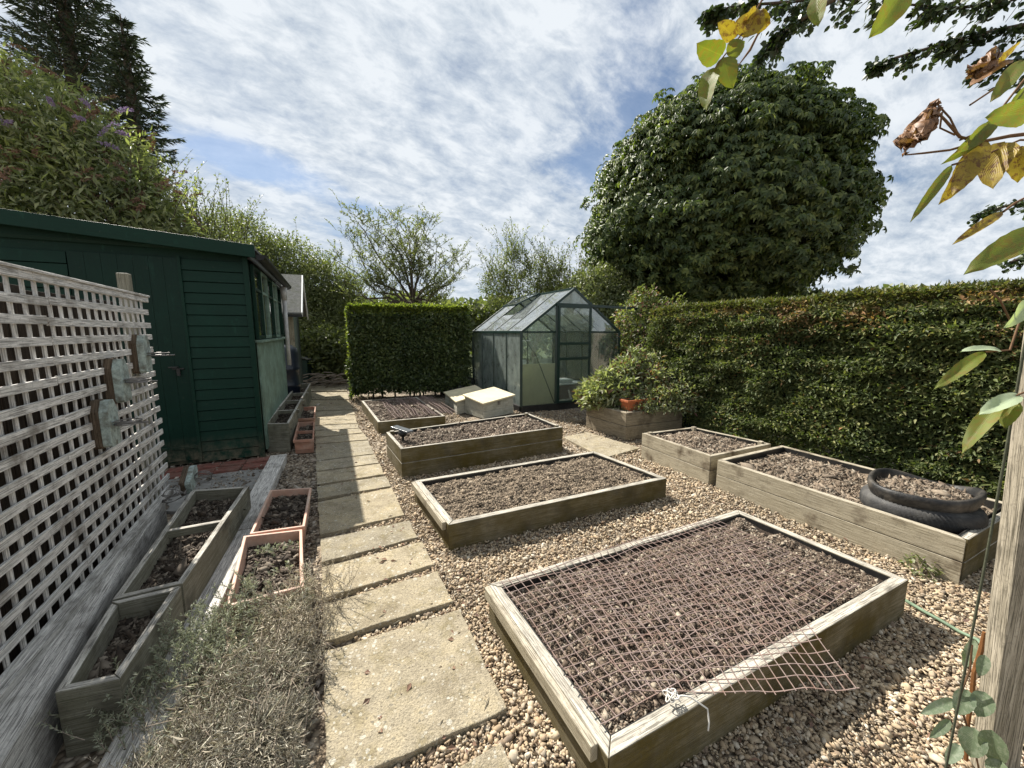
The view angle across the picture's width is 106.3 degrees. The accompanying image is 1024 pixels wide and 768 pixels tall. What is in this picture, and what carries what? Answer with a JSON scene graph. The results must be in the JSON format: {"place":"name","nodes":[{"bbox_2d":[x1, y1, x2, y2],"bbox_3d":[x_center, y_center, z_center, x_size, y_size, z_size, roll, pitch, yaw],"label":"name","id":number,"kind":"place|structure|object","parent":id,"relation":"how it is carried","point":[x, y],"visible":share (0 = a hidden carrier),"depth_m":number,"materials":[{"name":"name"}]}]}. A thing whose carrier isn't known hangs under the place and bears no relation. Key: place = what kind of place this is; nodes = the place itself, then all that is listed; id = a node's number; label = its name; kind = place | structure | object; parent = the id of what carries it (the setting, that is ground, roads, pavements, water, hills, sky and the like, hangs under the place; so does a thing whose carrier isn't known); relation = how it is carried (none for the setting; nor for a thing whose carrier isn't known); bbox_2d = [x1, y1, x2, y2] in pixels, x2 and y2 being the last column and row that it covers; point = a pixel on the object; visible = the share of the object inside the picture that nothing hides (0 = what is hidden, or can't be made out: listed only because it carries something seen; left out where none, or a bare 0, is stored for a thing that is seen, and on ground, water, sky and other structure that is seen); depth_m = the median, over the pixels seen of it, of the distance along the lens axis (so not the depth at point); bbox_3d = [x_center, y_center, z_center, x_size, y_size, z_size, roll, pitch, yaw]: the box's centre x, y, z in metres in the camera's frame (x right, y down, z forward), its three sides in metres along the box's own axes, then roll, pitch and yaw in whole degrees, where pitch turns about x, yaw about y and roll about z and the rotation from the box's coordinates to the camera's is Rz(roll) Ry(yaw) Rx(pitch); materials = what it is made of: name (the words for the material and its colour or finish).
{"place":"outdoors","nodes":[
{"label":"outdoors","id":0,"kind":"place"},
{"bbox_2d":[0,0,1023,330],"label":"sky","id":1,"kind":"structure","parent":0,"point":[487,113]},
{"bbox_2d":[51,337,1023,767],"bbox_3d":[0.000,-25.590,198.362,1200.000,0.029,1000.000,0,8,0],"label":"ground","id":2,"kind":"structure","parent":0,"point":[315,737],"depth_m":2.20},
{"bbox_2d":[0,0,150,116],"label":"pine tree","id":3,"kind":"object","parent":2,"relation":"on","point":[71,42],"visible":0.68,"depth_m":10.38,"materials":[{"name":"green plant"}]},
{"bbox_2d":[0,505,167,767],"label":"timber sleeper","id":4,"kind":"object","parent":2,"relation":"on","point":[28,703],"visible":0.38,"depth_m":1.40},
{"bbox_2d":[0,261,173,706],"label":"trellis","id":5,"kind":"object","parent":4,"relation":"on","point":[25,660],"visible":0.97,"depth_m":1.78,"materials":[{"name":"wood"}]},
{"bbox_2d":[88,399,148,449],"bbox_3d":[-2.150,0.208,2.122,0.215,0.260,0.129,-4,9,-28],"label":"pot bracket","id":6,"kind":"object","parent":5,"relation":"attached to","point":[105,421],"visible":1,"depth_m":2.05,"materials":[{"name":"metal"}]},
{"bbox_2d":[102,358,157,403],"bbox_3d":[-2.257,-0.025,2.290,0.215,0.260,0.129,-4,9,-28],"label":"pot bracket","id":7,"kind":"object","parent":5,"relation":"attached to","point":[118,380],"visible":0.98,"depth_m":2.22,"materials":[{"name":"metal"}]},
{"bbox_2d":[128,334,174,373],"bbox_3d":[-2.454,-0.209,2.636,0.215,0.260,0.129,-4,9,-28],"label":"pot bracket","id":8,"kind":"object","parent":5,"relation":"attached to","point":[141,355],"visible":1,"depth_m":2.56,"materials":[{"name":"metal"}]},
{"bbox_2d":[0,36,208,236],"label":"buddleia bush","id":9,"kind":"object","parent":2,"relation":"on","point":[52,160],"visible":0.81,"depth_m":6.37,"materials":[{"name":"green plant"}]},
{"bbox_2d":[55,586,184,757],"bbox_3d":[-1.613,1.165,1.608,0.251,0.276,0.547,-4,9,-27],"label":"wooden planter","id":10,"kind":"object","parent":2,"relation":"on","point":[125,630],"visible":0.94,"depth_m":1.50,"materials":[{"name":"wood"}]},
{"bbox_2d":[75,13,186,165],"bbox_3d":[-10.080,-4.679,10.462,2.143,9.637,2.140,0,8,0],"label":"spruce tree","id":11,"kind":"object","parent":2,"relation":"on","point":[129,81],"visible":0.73,"depth_m":9.89,"materials":[{"name":"green plant"}]},
{"bbox_2d":[0,208,290,468],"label":"garden shed","id":12,"kind":"structure","parent":2,"relation":"on","point":[214,317],"depth_m":4.20,"materials":[{"name":"green paint"}]},
{"bbox_2d":[66,251,198,465],"bbox_3d":[-3.906,-0.214,4.005,0.838,2.200,0.108,-4,9,-25],"label":"door","id":13,"kind":"structure","parent":12,"relation":"in","point":[155,277],"depth_m":4.07,"materials":[{"name":"green paint"}]},
{"bbox_2d":[249,264,265,338],"bbox_3d":[-3.119,-0.989,4.723,0.035,0.860,0.540,-4,9,-25],"label":"window","id":14,"kind":"structure","parent":12,"relation":"in","point":[255,274],"depth_m":4.71,"materials":[{"name":"green paint"}]},
{"bbox_2d":[261,272,271,337],"bbox_3d":[-3.349,-1.055,5.207,0.035,0.860,0.540,-4,9,-25],"label":"window","id":15,"kind":"structure","parent":12,"relation":"in","point":[263,277],"depth_m":5.33,"materials":[{"name":"clear glass"}]},
{"bbox_2d":[267,277,276,337],"bbox_3d":[-3.578,-1.121,5.691,0.035,0.860,0.540,-4,9,-25],"label":"window","id":16,"kind":"structure","parent":12,"relation":"in","point":[269,282],"depth_m":5.84,"materials":[{"name":"green paint"}]},
{"bbox_2d":[272,281,280,336],"bbox_3d":[-3.808,-1.188,6.176,0.035,0.860,0.540,-4,9,-25],"label":"window","id":17,"kind":"structure","parent":12,"relation":"in","point":[274,286],"depth_m":6.33,"materials":[{"name":"clear glass"}]},
{"bbox_2d":[276,285,283,336],"bbox_3d":[-4.037,-1.254,6.660,0.035,0.860,0.540,-4,9,-25],"label":"window","id":18,"kind":"structure","parent":12,"relation":"in","point":[278,289],"depth_m":6.82,"materials":[{"name":"green paint"}]},
{"bbox_2d":[97,529,251,767],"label":"timber edging","id":19,"kind":"object","parent":2,"relation":"on","point":[224,572],"visible":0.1,"depth_m":1.59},
{"bbox_2d":[112,486,250,618],"bbox_3d":[-2.023,1.040,2.519,0.403,0.276,1.431,-4,9,-28],"label":"wooden planter","id":20,"kind":"object","parent":2,"relation":"on","point":[187,550],"visible":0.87,"depth_m":2.37,"materials":[{"name":"wood"}]},
{"bbox_2d":[161,485,186,502],"bbox_3d":[-2.459,0.811,2.808,0.128,0.119,0.105,0,8,0],"label":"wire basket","id":21,"kind":"object","parent":20,"relation":"on","point":[173,495],"visible":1,"depth_m":2.80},
{"bbox_2d":[178,465,215,495],"bbox_3d":[-2.520,0.761,3.102,0.215,0.194,0.269,-4,9,-28],"label":"pot bracket","id":22,"kind":"object","parent":20,"relation":"on","point":[188,479],"visible":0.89,"depth_m":3.04,"materials":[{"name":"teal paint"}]},
{"bbox_2d":[113,135,269,258],"bbox_3d":[-7.672,-2.536,8.688,4.173,5.873,2.258,0,8,0],"label":"hawthorn bush","id":23,"kind":"object","parent":2,"relation":"on","point":[208,223],"visible":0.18,"depth_m":8.51,"materials":[{"name":"green plant"}]},
{"bbox_2d":[34,548,361,767],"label":"dry lavender","id":24,"kind":"object","parent":2,"relation":"on","point":[254,719],"visible":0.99,"depth_m":1.49,"materials":[{"name":"grey plant"}]},
{"bbox_2d":[160,470,262,514],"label":"concrete slab","id":25,"kind":"structure","parent":2,"relation":"on","point":[173,508],"depth_m":3.82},
{"bbox_2d":[213,465,241,473],"bbox_3d":[-3.071,0.934,4.153,0.225,0.045,0.150,-3,9,-24],"label":"paving brick","id":26,"kind":"object","parent":25,"relation":"on","point":[228,469],"visible":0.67,"depth_m":4.12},
{"bbox_2d":[99,395,333,767],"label":"leaf litter","id":27,"kind":"object","parent":2,"relation":"on","point":[317,682],"visible":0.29,"depth_m":2.92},
{"bbox_2d":[166,456,267,490],"bbox_3d":[-3.267,0.947,4.038,1.759,0.091,1.102,0,8,0],"label":"fallen debris","id":28,"kind":"object","parent":2,"relation":"on","point":[244,483],"visible":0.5,"depth_m":3.93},
{"bbox_2d":[239,454,286,530],"bbox_3d":[-2.351,0.987,3.649,0.165,0.095,1.867,-3,8,-23],"label":"timber edging","id":29,"kind":"object","parent":2,"relation":"on","point":[268,478],"visible":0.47,"depth_m":3.59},
{"bbox_2d":[226,529,304,628],"bbox_3d":[-1.438,1.117,2.278,0.376,0.170,0.762,-4,9,-28],"label":"terracotta trough","id":30,"kind":"object","parent":2,"relation":"on","point":[248,557],"visible":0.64,"depth_m":2.31,"materials":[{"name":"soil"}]},
{"bbox_2d":[250,488,311,545],"bbox_3d":[-1.749,1.024,2.959,0.338,0.170,0.808,-3,9,-24],"label":"terracotta trough","id":31,"kind":"object","parent":2,"relation":"on","point":[282,510],"visible":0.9,"depth_m":2.93,"materials":[{"name":"ceramic"}]},
{"bbox_2d":[202,197,376,336],"bbox_3d":[-7.434,-2.983,12.702,5.716,5.672,3.561,0,8,0],"label":"privet bush","id":32,"kind":"object","parent":2,"relation":"on","point":[320,307],"visible":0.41,"depth_m":12.41,"materials":[{"name":"green plant"}]},
{"bbox_2d":[267,383,311,451],"bbox_3d":[-3.753,0.419,6.647,0.360,0.389,4.116,-4,9,-24],"label":"wooden planter","id":33,"kind":"object","parent":2,"relation":"on","point":[283,422],"visible":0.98,"depth_m":5.34,"materials":[{"name":"wood"}]},
{"bbox_2d":[277,274,307,383],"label":"shed","id":34,"kind":"structure","parent":2,"relation":"on","point":[296,303],"depth_m":8.37,"materials":[{"name":"wood"}]},
{"bbox_2d":[284,344,300,393],"bbox_3d":[-4.476,-0.150,7.517,0.610,1.260,0.610,0,8,0],"label":"water butt","id":35,"kind":"object","parent":2,"relation":"on","point":[293,376],"visible":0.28,"depth_m":7.41,"materials":[{"name":"blue plastic"}]},
{"bbox_2d":[293,422,314,453],"bbox_3d":[-2.777,0.711,5.172,0.232,0.190,1.090,-4,9,-26],"label":"terracotta trough","id":36,"kind":"object","parent":2,"relation":"on","point":[303,440],"visible":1,"depth_m":4.91,"materials":[{"name":"ceramic"}]},
{"bbox_2d":[298,407,315,421],"bbox_3d":[-3.373,0.555,6.315,0.284,0.190,1.047,-4,9,-24],"label":"terracotta trough","id":37,"kind":"object","parent":2,"relation":"on","point":[308,414],"visible":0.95,"depth_m":6.27,"materials":[{"name":"ceramic"}]},
{"bbox_2d":[301,355,321,383],"bbox_3d":[-6.147,-0.518,11.032,1.000,1.037,0.900,0,8,0],"label":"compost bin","id":38,"kind":"object","parent":2,"relation":"on","point":[306,369],"visible":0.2,"depth_m":10.71,"materials":[{"name":"green plastic"}]},
{"bbox_2d":[303,372,349,387],"bbox_3d":[-5.027,-0.104,10.473,1.575,0.434,0.880,0,8,0],"label":"brush pile","id":39,"kind":"object","parent":2,"relation":"on","point":[332,382],"visible":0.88,"depth_m":10.36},
{"bbox_2d":[299,322,357,383],"bbox_3d":[-5.489,-0.878,11.274,2.457,1.893,1.538,0,8,0],"label":"laurel bush","id":40,"kind":"object","parent":2,"relation":"on","point":[324,348],"visible":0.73,"depth_m":10.85,"materials":[{"name":"green plant"}]},
{"bbox_2d":[311,386,346,391],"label":"paving slab","id":41,"kind":"structure","parent":2,"relation":"on","point":[328,389],"depth_m":9.93,"materials":[{"name":"concrete"}]},
{"bbox_2d":[311,392,348,399],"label":"paving slab","id":42,"kind":"structure","parent":2,"relation":"on","point":[335,395],"depth_m":9.00,"materials":[{"name":"concrete"}]},
{"bbox_2d":[309,400,350,405],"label":"paving slab","id":43,"kind":"structure","parent":2,"relation":"on","point":[323,402],"depth_m":8.12,"materials":[{"name":"concrete"}]},
{"bbox_2d":[310,405,352,410],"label":"paving slab","id":44,"kind":"structure","parent":2,"relation":"on","point":[334,407],"depth_m":7.57,"materials":[{"name":"concrete"}]},
{"bbox_2d":[315,410,354,416],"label":"paving slab","id":45,"kind":"structure","parent":2,"relation":"on","point":[332,413],"depth_m":7.03,"materials":[{"name":"concrete"}]},
{"bbox_2d":[315,415,356,425],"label":"paving slab","id":46,"kind":"structure","parent":2,"relation":"on","point":[336,420],"depth_m":6.47,"materials":[{"name":"concrete"}]},
{"bbox_2d":[314,424,358,431],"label":"paving slab","id":47,"kind":"structure","parent":2,"relation":"on","point":[337,427],"depth_m":6.00,"materials":[{"name":"concrete"}]},
{"bbox_2d":[315,429,362,437],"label":"paving slab","id":48,"kind":"structure","parent":2,"relation":"on","point":[325,433],"depth_m":5.69,"materials":[{"name":"concrete"}]},
{"bbox_2d":[315,433,366,445],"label":"paving slab","id":49,"kind":"structure","parent":2,"relation":"on","point":[344,438],"depth_m":5.33,"materials":[{"name":"concrete"}]},
{"bbox_2d":[315,440,373,460],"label":"paving slab","id":50,"kind":"structure","parent":2,"relation":"on","point":[329,451],"depth_m":4.84,"materials":[{"name":"concrete"}]},
{"bbox_2d":[316,454,378,471],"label":"paving slab","id":51,"kind":"structure","parent":2,"relation":"on","point":[337,464],"depth_m":4.39,"materials":[{"name":"concrete"}]},
{"bbox_2d":[317,464,384,485],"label":"paving slab","id":52,"kind":"structure","parent":2,"relation":"on","point":[346,475],"depth_m":4.03,"materials":[{"name":"concrete"}]},
{"bbox_2d":[317,476,390,501],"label":"paving slab","id":53,"kind":"structure","parent":2,"relation":"on","point":[335,491],"depth_m":3.69,"materials":[{"name":"concrete"}]},
{"bbox_2d":[318,488,404,538],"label":"paving slab","id":54,"kind":"structure","parent":2,"relation":"on","point":[342,515],"depth_m":3.20,"materials":[{"name":"concrete"}]},
{"bbox_2d":[320,521,417,565],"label":"paving slab","id":55,"kind":"structure","parent":2,"relation":"on","point":[365,542],"depth_m":2.74,"materials":[{"name":"concrete"}]},
{"bbox_2d":[321,542,434,600],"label":"paving slab","id":56,"kind":"structure","parent":2,"relation":"on","point":[372,572],"depth_m":2.43,"materials":[{"name":"concrete"}]},
{"bbox_2d":[322,571,452,645],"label":"paving slab","id":57,"kind":"structure","parent":2,"relation":"on","point":[401,601],"depth_m":2.09,"materials":[{"name":"concrete"}]},
{"bbox_2d":[318,190,478,303],"bbox_3d":[-3.608,-3.041,12.229,5.035,5.736,2.942,0,8,0],"label":"apple tree","id":58,"kind":"object","parent":2,"relation":"on","point":[402,271],"visible":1,"depth_m":11.97,"materials":[{"name":"green plant"}]},
{"bbox_2d":[361,397,444,433],"bbox_3d":[-1.991,0.479,6.787,1.058,0.251,2.048,-4,9,-26],"label":"raised bed","id":59,"kind":"object","parent":2,"relation":"on","point":[380,417],"visible":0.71,"depth_m":6.13,"materials":[{"name":"wood"}]},
{"bbox_2d":[380,396,455,417],"bbox_3d":[-1.738,0.387,6.882,1.037,0.057,1.813,-4,9,-26],"label":"wire mesh","id":60,"kind":"object","parent":59,"relation":"on","point":[443,409],"visible":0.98,"depth_m":6.73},
{"bbox_2d":[344,302,472,399],"bbox_3d":[-2.319,-0.773,8.801,2.826,2.187,1.148,-2,8,-15],"label":"block hedge","id":61,"kind":"object","parent":2,"relation":"on","point":[419,348],"visible":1,"depth_m":8.40,"materials":[{"name":"green plant"}]},
{"bbox_2d":[324,609,506,767],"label":"paving slab","id":62,"kind":"structure","parent":2,"relation":"on","point":[395,662],"depth_m":1.59,"materials":[{"name":"concrete"}]},
{"bbox_2d":[443,385,482,414],"bbox_3d":[-0.899,0.291,7.581,0.738,0.369,1.130,-3,8,-24],"label":"storage box","id":63,"kind":"object","parent":2,"relation":"on","point":[455,399],"visible":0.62,"depth_m":7.42,"materials":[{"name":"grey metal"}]},
{"bbox_2d":[386,413,562,478],"bbox_3d":[-0.460,0.692,4.806,2.043,0.366,0.929,-4,9,-27],"label":"raised bed","id":64,"kind":"object","parent":2,"relation":"on","point":[435,448],"visible":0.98,"depth_m":4.46,"materials":[{"name":"brown wood"}]},
{"bbox_2d":[391,425,412,440],"bbox_3d":[-1.240,0.604,4.313,0.281,0.235,0.110,5,9,34],"label":"solar lamp","id":65,"kind":"object","parent":64,"relation":"in","point":[403,432],"visible":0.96,"depth_m":4.27,"materials":[{"name":"black plastic"}]},
{"bbox_2d":[459,743,512,767],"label":"paving slab","id":66,"kind":"structure","parent":2,"relation":"on","point":[495,756],"depth_m":1.34,"materials":[{"name":"concrete"}]},
{"bbox_2d":[463,387,514,418],"bbox_3d":[-0.425,0.332,7.100,0.820,0.419,0.674,-7,11,-43],"label":"storage box","id":67,"kind":"object","parent":2,"relation":"on","point":[489,402],"visible":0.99,"depth_m":6.92,"materials":[{"name":"beige plastic"}]},
{"bbox_2d":[411,451,666,551],"bbox_3d":[0.253,0.945,3.442,2.098,0.234,0.925,-4,9,-25],"label":"raised bed","id":68,"kind":"object","parent":2,"relation":"on","point":[467,509],"visible":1,"depth_m":3.21,"materials":[{"name":"brown wood"}]},
{"bbox_2d":[476,217,601,363],"bbox_3d":[0.892,-2.781,12.765,4.222,5.254,2.144,0,8,0],"label":"willow bush","id":69,"kind":"object","parent":2,"relation":"on","point":[547,278],"visible":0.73,"depth_m":12.44,"materials":[{"name":"green plant"}]},
{"bbox_2d":[563,432,639,456],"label":"paving slab","id":70,"kind":"structure","parent":2,"relation":"on","point":[588,441],"depth_m":5.10,"materials":[{"name":"concrete"}]},
{"bbox_2d":[559,252,663,343],"bbox_3d":[2.979,-1.957,11.383,3.190,3.996,3.092,0,8,0],"label":"elder bush","id":71,"kind":"object","parent":2,"relation":"on","point":[609,291],"visible":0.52,"depth_m":11.29,"materials":[{"name":"green plant"}]},
{"bbox_2d":[586,404,682,439],"bbox_3d":[1.858,0.487,5.891,1.108,0.439,0.881,-4,9,-26],"label":"sleeper planter","id":72,"kind":"object","parent":2,"relation":"on","point":[622,424],"visible":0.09,"depth_m":5.53,"materials":[{"name":"wood"}]},
{"bbox_2d":[572,361,643,410],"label":"sage plant","id":73,"kind":"object","parent":72,"relation":"in","point":[589,392],"visible":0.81,"depth_m":5.70,"materials":[{"name":"green plant"}]},
{"bbox_2d":[620,398,654,410],"bbox_3d":[1.807,0.284,5.548,0.500,0.150,0.180,-4,9,-25],"label":"terracotta trough","id":74,"kind":"object","parent":72,"relation":"on","point":[629,404],"visible":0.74,"depth_m":5.43,"materials":[{"name":"ceramic"}]},
{"bbox_2d":[597,344,678,407],"bbox_3d":[1.966,-0.123,6.197,1.535,1.053,1.466,0,8,0],"label":"penstemon plant","id":75,"kind":"object","parent":72,"relation":"in","point":[641,364],"visible":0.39,"depth_m":5.92,"materials":[{"name":"green plant"}]},
{"bbox_2d":[619,391,658,414],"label":"trailing plant","id":76,"kind":"object","parent":72,"relation":"in","point":[644,398],"visible":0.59,"depth_m":5.46,"materials":[{"name":"green plant"}]},
{"bbox_2d":[642,367,702,416],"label":"fuchsia plant","id":77,"kind":"object","parent":72,"relation":"in","point":[667,388],"visible":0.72,"depth_m":5.52,"materials":[{"name":"green plant"}]},
{"bbox_2d":[604,282,686,355],"bbox_3d":[2.897,-0.803,7.983,1.783,2.631,1.758,0,8,0],"label":"bramble bush","id":78,"kind":"object","parent":2,"relation":"on","point":[636,334],"visible":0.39,"depth_m":7.94,"materials":[{"name":"green plant"}]},
{"bbox_2d":[300,282,1023,359],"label":"distant trees","id":79,"kind":"object","parent":2,"relation":"on","point":[481,310],"visible":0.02,"depth_m":19.25,"materials":[{"name":"green plant"}]},
{"bbox_2d":[341,409,1023,767],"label":"fallen leaves","id":80,"kind":"object","parent":2,"relation":"on","point":[451,747],"visible":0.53,"depth_m":1.90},
{"bbox_2d":[485,510,907,767],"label":"raised bed","id":81,"kind":"object","parent":2,"relation":"on","point":[656,731],"visible":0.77,"depth_m":1.70,"materials":[{"name":"brown wood"}]},
{"bbox_2d":[499,516,859,724],"bbox_3d":[0.847,1.021,1.963,1.641,0.028,0.842,-4,9,-25],"label":"wire mesh","id":82,"kind":"object","parent":81,"relation":"on","point":[605,704],"visible":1,"depth_m":1.85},
{"bbox_2d":[662,688,709,730],"bbox_3d":[0.604,1.127,1.334,0.156,0.109,0.046,1,8,9],"label":"string knot","id":83,"kind":"object","parent":82,"relation":"attached to","point":[674,697],"visible":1,"depth_m":1.33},
{"bbox_2d":[558,544,859,695],"bbox_3d":[0.831,1.038,1.843,1.176,0.027,0.964,0,8,0],"label":"wire mesh","id":84,"kind":"object","parent":81,"relation":"on","point":[727,679],"visible":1,"depth_m":1.66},
{"bbox_2d":[641,426,770,485],"bbox_3d":[2.160,0.749,4.375,0.965,0.370,0.940,-4,9,-26],"label":"raised bed","id":85,"kind":"object","parent":2,"relation":"on","point":[696,453],"visible":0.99,"depth_m":4.18,"materials":[{"name":"brown wood"}]},
{"bbox_2d":[573,56,893,316],"bbox_3d":[6.508,-4.669,12.440,8.689,9.096,8.729,0,8,0],"label":"chestnut tree","id":86,"kind":"object","parent":2,"relation":"on","point":[762,181],"visible":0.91,"depth_m":9.28,"materials":[{"name":"green plant"}]},
{"bbox_2d":[646,277,1023,500],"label":"long hedge","id":87,"kind":"object","parent":2,"relation":"on","point":[854,384],"visible":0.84,"depth_m":3.80,"materials":[{"name":"green plant"}]},
{"bbox_2d":[716,445,1001,584],"bbox_3d":[2.777,0.930,3.206,1.058,0.329,1.597,-4,9,-26],"label":"raised bed","id":88,"kind":"object","parent":2,"relation":"on","point":[818,492],"visible":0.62,"depth_m":2.91,"materials":[{"name":"brown wood"}]},
{"bbox_2d":[859,484,988,533],"bbox_3d":[2.850,0.858,2.691,0.620,0.149,0.620,0,8,0],"label":"car tyre","id":89,"kind":"object","parent":88,"relation":"on","point":[955,523],"visible":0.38,"depth_m":2.46,"materials":[{"name":"rubber"}]},
{"bbox_2d":[867,468,986,513],"bbox_3d":[2.860,0.761,2.678,0.607,0.184,0.530,0,8,0],"label":"tyre ring","id":90,"kind":"object","parent":89,"relation":"on","point":[899,487],"visible":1,"depth_m":2.60,"materials":[{"name":"black rubber"}]},
{"bbox_2d":[694,0,1023,273],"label":"overhanging tree","id":91,"kind":"object","parent":2,"relation":"on","point":[710,18],"visible":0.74,"depth_m":3.99,"materials":[{"name":"green plant"}]},
{"bbox_2d":[920,640,1008,767],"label":"bindweed","id":92,"kind":"object","parent":2,"relation":"on","point":[991,745],"visible":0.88,"depth_m":1.22,"materials":[{"name":"green plant"}]},
{"bbox_2d":[944,341,1023,767],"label":"garden wire","id":93,"kind":"object","parent":2,"relation":"on","point":[984,564],"visible":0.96,"depth_m":1.08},
{"bbox_2d":[970,333,1023,767],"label":"timber post","id":94,"kind":"object","parent":2,"relation":"on","point":[1002,682],"visible":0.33,"depth_m":1.23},
{"bbox_2d":[697,0,1023,453],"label":"climbing vine","id":95,"kind":"object","parent":94,"relation":"attached to","point":[985,161],"visible":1,"depth_m":0.79,"materials":[{"name":"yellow plant"}]},
{"bbox_2d":[964,631,985,761],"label":"dead stem","id":96,"kind":"object","parent":94,"relation":"attached to","point":[980,650],"visible":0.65,"depth_m":1.27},
{"bbox_2d":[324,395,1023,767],"bbox_3d":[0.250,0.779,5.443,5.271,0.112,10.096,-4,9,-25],"label":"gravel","id":97,"kind":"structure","parent":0,"point":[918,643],"depth_m":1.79,"materials":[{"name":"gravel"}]},
{"bbox_2d":[897,553,943,582],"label":"weed clump","id":98,"kind":"object","parent":97,"relation":"on","point":[923,566],"visible":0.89,"depth_m":2.39,"materials":[{"name":"green plant"}]},
{"bbox_2d":[905,599,979,643],"bbox_3d":[2.218,1.234,1.929,0.095,0.025,0.443,0,8,0],"label":"garden hose","id":99,"kind":"object","parent":97,"relation":"on","point":[952,627],"visible":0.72,"depth_m":1.99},
{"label":"paved floor","id":100,"kind":"structure","parent":0,"visible":0},
{"bbox_2d":[472,287,641,412],"bbox_3d":[0.872,-0.862,8.744,2.828,2.368,2.727,-4,9,-25],"label":"greenhouse","id":101,"kind":"object","parent":100,"relation":"on","point":[581,327],"visible":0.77,"depth_m":8.12,"materials":[{"name":"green glass"}]},
{"bbox_2d":[522,363,554,405],"bbox_3d":[0.545,0.008,7.398,0.805,0.800,0.030,-4,9,-25],"label":"insulation board","id":102,"kind":"object","parent":101,"relation":"attached to","point":[535,390],"visible":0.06,"depth_m":7.36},
{"bbox_2d":[556,305,591,402],"bbox_3d":[1.221,-0.571,7.463,0.765,1.870,0.064,-4,9,-25],"label":"door","id":103,"kind":"structure","parent":101,"relation":"in","point":[559,343],"depth_m":7.41,"materials":[{"name":"green metal"}]},
{"bbox_2d":[559,384,583,398],"bbox_3d":[1.137,0.154,7.882,0.720,0.260,0.200,-4,9,-25],"label":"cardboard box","id":104,"kind":"object","parent":100,"relation":"on","point":[565,392],"visible":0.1,"depth_m":7.77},
{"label":"soil border","id":105,"kind":"structure","parent":0,"visible":0},
{"bbox_2d":[0,283,141,674],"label":"fence panel","id":106,"kind":"object","parent":105,"relation":"on","point":[10,630],"visible":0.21,"depth_m":1.90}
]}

